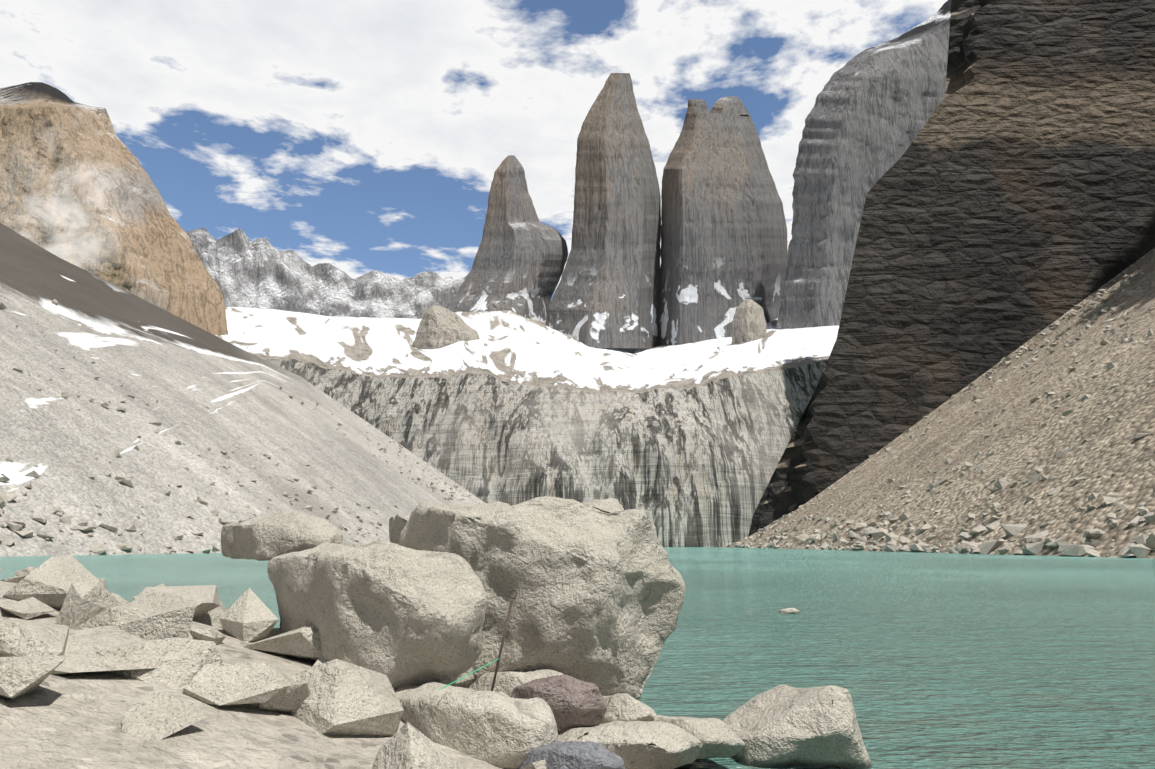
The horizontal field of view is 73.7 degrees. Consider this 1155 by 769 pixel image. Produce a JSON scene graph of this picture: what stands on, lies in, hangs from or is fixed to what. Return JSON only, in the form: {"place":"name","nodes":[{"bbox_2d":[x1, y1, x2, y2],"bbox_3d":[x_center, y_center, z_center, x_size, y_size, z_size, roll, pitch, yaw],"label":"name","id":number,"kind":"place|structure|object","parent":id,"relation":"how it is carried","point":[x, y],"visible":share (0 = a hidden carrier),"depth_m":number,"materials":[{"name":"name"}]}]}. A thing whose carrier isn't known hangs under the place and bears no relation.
{"place":"outdoors","nodes":[
{"label":"outdoors","id":0,"kind":"place"},
{"bbox_2d":[0,111,146,275],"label":"cloud","id":1,"kind":"structure","parent":0,"point":[66,223],"depth_m":771.75,"materials":[{"name":"white"}]},
{"bbox_2d":[0,82,227,334],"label":"mountain","id":2,"kind":"structure","parent":0,"point":[164,268],"depth_m":916.36,"materials":[{"name":"beige stone"}]},
{"bbox_2d":[0,299,480,554],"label":"moraine stones","id":3,"kind":"object","parent":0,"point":[17,528],"visible":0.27,"depth_m":167.68,"materials":[{"name":"grey stone"}]},
{"bbox_2d":[0,223,484,556],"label":"moraine slope","id":4,"kind":"structure","parent":0,"point":[167,359],"depth_m":232.30,"materials":[{"name":"grey gravel"}]},
{"bbox_2d":[185,228,466,368],"bbox_3d":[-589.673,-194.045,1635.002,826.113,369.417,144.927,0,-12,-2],"label":"ridge","id":5,"kind":"structure","parent":0,"point":[243,270],"depth_m":1685.02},
{"bbox_2d":[0,581,678,768],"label":"shore ground","id":6,"kind":"structure","parent":0,"point":[63,721],"depth_m":4.59,"materials":[{"name":"stone"}]},
{"bbox_2d":[0,554,546,768],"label":"shore stones","id":7,"kind":"object","parent":6,"relation":"on","point":[134,639],"visible":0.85,"depth_m":5.44,"materials":[{"name":"stone"}]},
{"bbox_2d":[267,543,488,689],"bbox_3d":[-1.997,2.290,7.490,1.240,1.469,3.086,9,-14,-36],"label":"slab boulder","id":8,"kind":"object","parent":6,"relation":"on","point":[399,615],"visible":0.79,"depth_m":6.69,"materials":[{"name":"stone"}]},
{"bbox_2d":[350,540,398,547],"bbox_3d":[-2.358,2.104,8.865,0.506,0.625,1.533,9,-15,-36],"label":"rock","id":9,"kind":"object","parent":8,"relation":"on","point":[379,542],"visible":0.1,"depth_m":8.60,"materials":[{"name":"stone"}]},
{"bbox_2d":[221,510,344,560],"bbox_3d":[-3.654,1.890,9.621,0.972,0.627,2.539,9,-14,-36],"label":"boulder","id":10,"kind":"object","parent":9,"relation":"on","point":[264,537],"visible":0.85,"depth_m":8.98,"materials":[{"name":"stone"}]},
{"bbox_2d":[394,682,557,768],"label":"boulder","id":11,"kind":"object","parent":6,"relation":"on","point":[493,728],"visible":0.62,"depth_m":5.51,"materials":[{"name":"stone"}]},
{"bbox_2d":[438,589,516,690],"bbox_3d":[-0.786,2.084,6.089,0.081,0.853,1.009,-6,-13,29],"label":"trekking pole","id":12,"kind":"object","parent":11,"relation":"on","point":[502,643],"visible":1,"depth_m":6.37,"materials":[{"name":"grey metal"}]},
{"bbox_2d":[468,669,564,696],"bbox_3d":[-0.578,2.885,7.151,0.798,0.540,1.419,7,-14,-31],"label":"rock","id":13,"kind":"object","parent":6,"relation":"on","point":[506,683],"visible":0.21,"depth_m":6.80,"materials":[{"name":"stone"}]},
{"bbox_2d":[389,496,685,698],"bbox_3d":[-0.564,2.350,8.331,2.589,2.211,3.273,5,-13,-23],"label":"boulder","id":14,"kind":"object","parent":6,"relation":"on","point":[598,586],"visible":0.79,"depth_m":7.27,"materials":[{"name":"stone"}]},
{"bbox_2d":[511,675,606,733],"bbox_3d":[-0.182,2.675,6.503,0.572,0.490,0.784,6,-13,-26],"label":"brown boulder","id":15,"kind":"object","parent":6,"relation":"on","point":[572,702],"visible":0.67,"depth_m":6.25,"materials":[{"name":"stone"}]},
{"bbox_2d":[601,693,655,723],"bbox_3d":[0.329,2.901,6.833,0.499,0.400,0.983,6,-13,-25],"label":"wedge boulder","id":16,"kind":"object","parent":6,"relation":"on","point":[624,707],"visible":0.4,"depth_m":6.52,"materials":[{"name":"stone"}]},
{"bbox_2d":[558,721,702,768],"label":"rock","id":17,"kind":"object","parent":6,"relation":"on","point":[648,745],"visible":0.58,"depth_m":5.71,"materials":[{"name":"stone"}]},
{"bbox_2d":[655,715,744,757],"bbox_3d":[0.905,2.942,6.414,0.529,0.418,1.024,5,-13,-23],"label":"slab boulder","id":18,"kind":"object","parent":6,"relation":"on","point":[716,737],"visible":0.52,"depth_m":6.06,"materials":[{"name":"stone"}]},
{"bbox_2d":[0,0,947,393],"label":"sky","id":19,"kind":"structure","parent":0,"point":[359,138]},
{"bbox_2d":[517,741,624,768],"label":"grey boulder","id":20,"kind":"object","parent":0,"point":[574,755],"visible":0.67,"depth_m":4.98,"materials":[{"name":"grey stone"}]},
{"bbox_2d":[0,547,1154,768],"bbox_3d":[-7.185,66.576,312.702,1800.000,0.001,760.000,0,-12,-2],"label":"lake water","id":21,"kind":"structure","parent":0,"point":[972,661],"depth_m":14.23,"materials":[{"name":"teal liquid"}]},
{"bbox_2d":[262,358,827,546],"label":"head wall","id":22,"kind":"structure","parent":21,"relation":"in","point":[694,467],"depth_m":470.67,"materials":[{"name":"grey stone"}]},
{"bbox_2d":[215,307,838,393],"bbox_3d":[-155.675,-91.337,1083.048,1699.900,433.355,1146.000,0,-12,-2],"label":"snow shelf","id":23,"kind":"object","parent":22,"relation":"on","point":[508,346],"visible":0.54,"depth_m":930.12,"materials":[{"name":"white snow"}]},
{"bbox_2d":[412,305,479,348],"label":"outcrop rock","id":24,"kind":"object","parent":23,"relation":"on","point":[440,327],"visible":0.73,"depth_m":1008.70,"materials":[{"name":"stone"}]},
{"bbox_2d":[444,155,567,322],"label":"rock tower","id":25,"kind":"structure","parent":23,"relation":"on","point":[520,260],"depth_m":1590.66,"materials":[{"name":"stone"}]},
{"bbox_2d":[545,73,660,347],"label":"rock tower","id":26,"kind":"structure","parent":23,"relation":"on","point":[606,294],"depth_m":1537.70,"materials":[{"name":"stone"}]},
{"bbox_2d":[659,112,787,344],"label":"rock tower","id":27,"kind":"structure","parent":23,"relation":"on","point":[724,253],"depth_m":1505.95,"materials":[{"name":"stone"}]},
{"bbox_2d":[686,99,709,113],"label":"torre norte horn","id":28,"kind":"object","parent":27,"relation":"on","point":[697,105],"visible":0.9,"depth_m":1639.50,"materials":[{"name":"grey stone"}]},
{"bbox_2d":[710,96,749,114],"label":"summit","id":29,"kind":"structure","parent":27,"relation":"on","point":[731,104],"depth_m":1632.71,"materials":[{"name":"grey stone"}]},
{"bbox_2d":[731,299,766,344],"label":"outcrop rock","id":30,"kind":"object","parent":23,"relation":"on","point":[749,323],"visible":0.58,"depth_m":1188.39,"materials":[{"name":"stone"}]},
{"bbox_2d":[778,608,799,613],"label":"rock","id":31,"kind":"object","parent":21,"relation":"in","point":[789,611],"visible":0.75,"depth_m":20.15,"materials":[{"name":"stone"}]},
{"bbox_2d":[723,685,871,768],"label":"boulder","id":32,"kind":"object","parent":21,"relation":"in","point":[787,726],"visible":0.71,"depth_m":6.28,"materials":[{"name":"stone"}]},
{"bbox_2d":[775,0,950,370],"bbox_3d":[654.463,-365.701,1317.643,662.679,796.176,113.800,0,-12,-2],"label":"wall","id":33,"kind":"structure","parent":0,"point":[874,108],"depth_m":1284.07,"materials":[{"name":"stone"}]},
{"bbox_2d":[723,248,1154,558],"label":"talus slope","id":34,"kind":"structure","parent":0,"point":[1129,404],"depth_m":203.31,"materials":[{"name":"beige gravel"}]},
{"bbox_2d":[724,251,1154,558],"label":"talus stones","id":35,"kind":"object","parent":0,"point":[1142,546],"visible":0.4,"depth_m":195.99,"materials":[{"name":"beige stone"}]},
{"bbox_2d":[748,0,1154,536],"bbox_3d":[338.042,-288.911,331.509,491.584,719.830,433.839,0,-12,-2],"label":"dark cliff","id":36,"kind":"structure","parent":0,"point":[1009,207],"depth_m":395.55,"materials":[{"name":"black stone"}]}
]}

